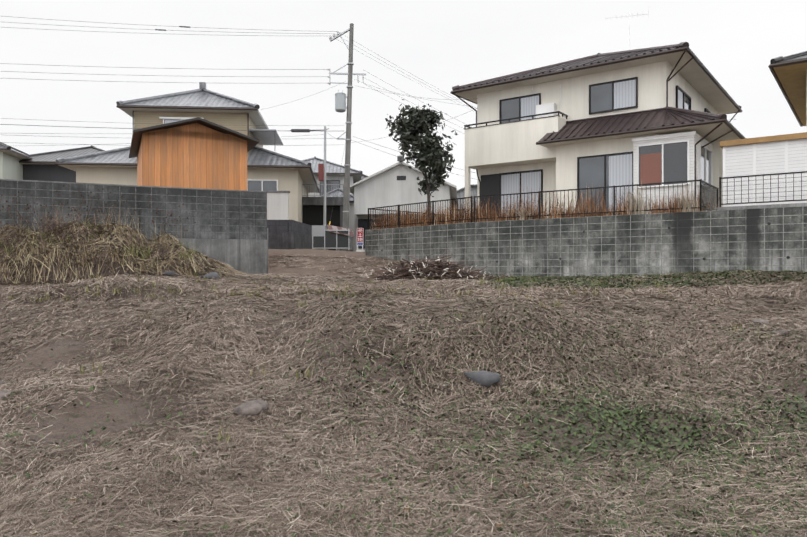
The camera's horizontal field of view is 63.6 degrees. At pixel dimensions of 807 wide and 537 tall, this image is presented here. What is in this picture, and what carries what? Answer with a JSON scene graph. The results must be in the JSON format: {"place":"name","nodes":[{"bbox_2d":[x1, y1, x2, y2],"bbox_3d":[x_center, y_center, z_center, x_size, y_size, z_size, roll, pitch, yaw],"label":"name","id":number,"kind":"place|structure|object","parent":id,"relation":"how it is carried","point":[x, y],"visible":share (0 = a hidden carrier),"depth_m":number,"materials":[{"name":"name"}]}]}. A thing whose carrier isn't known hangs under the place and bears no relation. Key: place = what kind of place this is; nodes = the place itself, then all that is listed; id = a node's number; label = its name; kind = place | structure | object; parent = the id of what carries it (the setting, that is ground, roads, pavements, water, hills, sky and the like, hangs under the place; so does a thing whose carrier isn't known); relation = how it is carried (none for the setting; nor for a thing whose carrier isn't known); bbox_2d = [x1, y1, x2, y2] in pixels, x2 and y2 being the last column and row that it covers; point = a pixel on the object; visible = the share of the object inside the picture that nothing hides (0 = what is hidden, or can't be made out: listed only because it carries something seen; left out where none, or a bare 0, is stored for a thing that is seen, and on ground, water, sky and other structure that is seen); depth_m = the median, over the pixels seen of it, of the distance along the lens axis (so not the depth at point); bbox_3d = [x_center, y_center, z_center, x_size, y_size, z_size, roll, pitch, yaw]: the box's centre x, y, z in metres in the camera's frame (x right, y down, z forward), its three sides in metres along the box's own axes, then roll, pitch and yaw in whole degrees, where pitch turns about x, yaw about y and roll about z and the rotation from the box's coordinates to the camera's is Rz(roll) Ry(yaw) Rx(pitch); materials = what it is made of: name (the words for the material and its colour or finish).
{"place":"outdoors","nodes":[
{"label":"outdoors","id":0,"kind":"place"},
{"bbox_2d":[19,145,104,181],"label":"dark house","id":1,"kind":"structure","parent":0,"point":[40,167],"depth_m":43.70,"materials":[{"name":"tile"}]},
{"bbox_2d":[319,187,353,250],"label":"house","id":2,"kind":"structure","parent":0,"point":[338,191],"depth_m":42.34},
{"bbox_2d":[0,249,806,536],"bbox_3d":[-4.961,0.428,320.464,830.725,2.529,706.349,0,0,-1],"label":"ground","id":3,"kind":"structure","parent":0,"point":[92,410],"depth_m":7.47,"materials":[{"name":"brown soil"}]},
{"bbox_2d":[0,143,32,179],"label":"green house","id":4,"kind":"structure","parent":3,"relation":"on","point":[11,166],"depth_m":41.65,"materials":[{"name":"paint"}]},
{"bbox_2d":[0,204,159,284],"bbox_3d":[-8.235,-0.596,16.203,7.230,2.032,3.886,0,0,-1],"label":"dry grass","id":5,"kind":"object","parent":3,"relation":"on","point":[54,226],"visible":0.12,"depth_m":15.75,"materials":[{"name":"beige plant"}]},
{"bbox_2d":[0,221,263,285],"bbox_3d":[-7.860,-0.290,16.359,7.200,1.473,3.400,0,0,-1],"label":"dry grass","id":6,"kind":"structure","parent":3,"relation":"on","point":[49,280],"depth_m":14.88,"materials":[{"name":"beige plant"}]},
{"bbox_2d":[4,198,184,243],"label":"dry grass","id":7,"kind":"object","parent":6,"relation":"on","point":[38,217],"visible":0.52,"depth_m":16.21,"materials":[{"name":"brown plant"}]},
{"bbox_2d":[0,218,202,276],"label":"green tufts","id":8,"kind":"object","parent":6,"relation":"on","point":[9,246],"visible":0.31,"depth_m":15.52,"materials":[{"name":"green plant"}]},
{"bbox_2d":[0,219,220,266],"bbox_3d":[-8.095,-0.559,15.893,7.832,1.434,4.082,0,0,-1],"label":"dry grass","id":9,"kind":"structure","parent":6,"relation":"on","point":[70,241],"depth_m":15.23,"materials":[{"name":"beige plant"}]},
{"bbox_2d":[17,213,225,276],"bbox_3d":[-6.928,-0.587,15.843,5.742,1.625,4.311,0,0,-37],"label":"dry grass heap","id":10,"kind":"object","parent":6,"relation":"on","point":[122,260],"depth_m":15.32,"materials":[{"name":"beige plant"}]},
{"bbox_2d":[0,179,267,273],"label":"block wall","id":11,"kind":"structure","parent":3,"relation":"on","point":[229,227],"depth_m":18.17,"materials":[{"name":"grey concrete"}]},
{"bbox_2d":[0,183,195,234],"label":"dead creeper","id":12,"kind":"object","parent":11,"relation":"attached to","point":[83,208],"visible":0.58,"depth_m":17.19,"materials":[{"name":"brown plant"}]},
{"bbox_2d":[55,82,319,222],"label":"house","id":13,"kind":"structure","parent":3,"relation":"on","point":[268,170],"depth_m":31.95,"materials":[{"name":"beige"}]},
{"bbox_2d":[162,271,218,278],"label":"rocks","id":14,"kind":"object","parent":3,"relation":"on","point":[212,275],"visible":0.31,"depth_m":15.26,"materials":[{"name":"grey stone"}]},
{"bbox_2d":[129,117,258,189],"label":"wooden shed","id":15,"kind":"structure","parent":3,"relation":"on","point":[198,152],"depth_m":20.34,"materials":[{"name":"orange wood"}]},
{"bbox_2d":[267,191,289,248],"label":"road retaining wall","id":16,"kind":"structure","parent":3,"relation":"on","point":[278,215],"depth_m":28.33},
{"bbox_2d":[288,220,311,248],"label":"road retaining wall","id":17,"kind":"structure","parent":3,"relation":"on","point":[299,235],"depth_m":29.33,"materials":[{"name":"grey concrete"}]},
{"bbox_2d":[302,184,343,250],"bbox_3d":[-4.927,-2.602,37.618,3.590,3.880,5.615,0,0,-1],"label":"carport","id":18,"kind":"object","parent":3,"relation":"on","point":[312,210],"visible":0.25,"depth_m":35.20,"materials":[{"name":"black metal"}]},
{"bbox_2d":[321,126,328,249],"bbox_3d":[-3.947,-3.862,32.830,0.414,6.601,0.150,0,0,-1],"label":"steel pole","id":19,"kind":"object","parent":3,"relation":"on","point":[324,209],"visible":0.54,"depth_m":32.78,"materials":[{"name":"grey metal"}]},
{"bbox_2d":[301,157,362,196],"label":"house","id":20,"kind":"structure","parent":3,"relation":"on","point":[333,171],"depth_m":48.05,"materials":[{"name":"grey tile"}]},
{"bbox_2d":[318,164,323,180],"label":"sign","id":21,"kind":"object","parent":20,"relation":"attached to","point":[320,172],"visible":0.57,"depth_m":44.80,"materials":[{"name":"red metal"}]},
{"bbox_2d":[312,225,354,250],"bbox_3d":[-2.913,-1.272,27.102,1.868,1.160,0.758,0,0,3],"label":"garbage cage","id":22,"kind":"object","parent":3,"relation":"on","point":[331,237],"visible":0.92,"depth_m":26.80,"materials":[{"name":"grey metal"}]},
{"bbox_2d":[327,23,365,250],"bbox_3d":[-3.148,-6.021,31.205,2.512,11.127,1.402,0,0,41],"label":"utility pole","id":23,"kind":"object","parent":3,"relation":"on","point":[340,102],"visible":0.98,"depth_m":30.76,"materials":[{"name":"grey concrete"}]},
{"bbox_2d":[0,16,736,224],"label":"overhead wires","id":24,"kind":"object","parent":23,"relation":"attached to","point":[300,130],"visible":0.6,"depth_m":30.52,"materials":[{"name":"grey"}]},
{"bbox_2d":[356,228,364,251],"bbox_3d":[-1.783,-1.172,26.930,0.310,1.000,0.350,0,0,4],"label":"for sale sign","id":25,"kind":"object","parent":3,"relation":"on","point":[359,236],"visible":1,"depth_m":26.85,"materials":[{"name":"white"}]},
{"bbox_2d":[353,173,367,194],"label":"house","id":26,"kind":"structure","parent":3,"relation":"on","point":[363,176],"depth_m":52.32,"materials":[{"name":"tile"}]},
{"bbox_2d":[9,271,776,443],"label":"grass shoots","id":27,"kind":"object","parent":3,"relation":"on","point":[258,295],"depth_m":11.95,"materials":[{"name":"green plant"}]},
{"bbox_2d":[0,291,788,508],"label":"stones","id":28,"kind":"object","parent":3,"relation":"on","point":[483,378],"visible":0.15,"depth_m":7.19,"materials":[{"name":"grey stone"}]},
{"bbox_2d":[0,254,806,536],"bbox_3d":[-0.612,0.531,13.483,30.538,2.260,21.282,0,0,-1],"label":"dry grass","id":29,"kind":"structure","parent":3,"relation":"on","point":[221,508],"depth_m":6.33,"materials":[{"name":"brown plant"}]},
{"bbox_2d":[0,270,806,536],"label":"green weeds","id":30,"kind":"object","parent":3,"relation":"on","point":[508,280],"visible":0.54,"depth_m":6.05,"materials":[{"name":"plant"}]},
{"bbox_2d":[350,156,458,251],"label":"house","id":31,"kind":"structure","parent":3,"relation":"on","point":[394,184],"depth_m":39.63,"materials":[{"name":"white paint"}]},
{"bbox_2d":[365,222,470,269],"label":"retaining wall","id":32,"kind":"structure","parent":3,"relation":"on","point":[419,242],"depth_m":22.30,"materials":[{"name":"grey concrete"}]},
{"bbox_2d":[365,250,507,280],"bbox_3d":[0.788,-0.074,17.633,4.024,0.890,3.058,0,0,-1],"label":"brush pile","id":33,"kind":"object","parent":3,"relation":"on","point":[434,270],"visible":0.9,"depth_m":17.05,"materials":[{"name":"beige wood"}]},
{"bbox_2d":[451,184,476,217],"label":"house","id":34,"kind":"structure","parent":3,"relation":"on","point":[461,193],"depth_m":47.41,"materials":[{"name":"white paint"}]},
{"bbox_2d":[246,267,805,276],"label":"wall weeds","id":35,"kind":"object","parent":3,"relation":"on","point":[657,273],"depth_m":16.95,"materials":[{"name":"green plant"}]},
{"bbox_2d":[471,203,806,276],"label":"retaining wall","id":36,"kind":"structure","parent":3,"relation":"on","point":[771,237],"depth_m":17.41,"materials":[{"name":"grey concrete"}]},
{"bbox_2d":[0,0,806,189],"label":"sky","id":37,"kind":"structure","parent":0,"point":[445,44],"materials":[{"name":"white"}]},
{"bbox_2d":[719,132,806,206],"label":"storage shed","id":38,"kind":"structure","parent":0,"point":[785,153],"depth_m":16.86,"materials":[{"name":"white metal"}]},
{"bbox_2d":[768,51,806,126],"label":"house","id":39,"kind":"structure","parent":0,"point":[789,73],"depth_m":22.96,"materials":[{"name":"tile"}]},
{"label":"house lot ground","id":40,"kind":"structure","parent":0,"visible":0},
{"bbox_2d":[368,196,472,229],"bbox_3d":[3.404,-1.857,25.293,7.960,0.870,5.368,0,0,-41],"label":"fence","id":41,"kind":"object","parent":40,"relation":"on","point":[417,212],"visible":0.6,"depth_m":22.49,"materials":[{"name":"black metal"}]},
{"bbox_2d":[385,99,457,219],"bbox_3d":[0.671,-3.982,25.723,2.868,5.087,2.866,0,0,-1],"label":"tree","id":42,"kind":"object","parent":40,"relation":"on","point":[408,130],"depth_m":25.30,"materials":[{"name":"green plant"}]},
{"bbox_2d":[370,184,718,228],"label":"dry grass behind fence","id":43,"kind":"structure","parent":40,"relation":"on","point":[505,214],"depth_m":19.85,"materials":[{"name":"brown plant"}]},
{"bbox_2d":[450,11,745,220],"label":"house","id":44,"kind":"structure","parent":40,"relation":"on","point":[657,114],"depth_m":24.51,"materials":[{"name":"white paint"}]},
{"bbox_2d":[507,181,725,219],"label":"pale grass","id":45,"kind":"structure","parent":40,"relation":"on","point":[688,205],"depth_m":17.49,"materials":[{"name":"beige plant"}]},
{"bbox_2d":[474,171,806,221],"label":"fence","id":46,"kind":"object","parent":40,"relation":"on","point":[704,189],"visible":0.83,"depth_m":17.45,"materials":[{"name":"black metal"}]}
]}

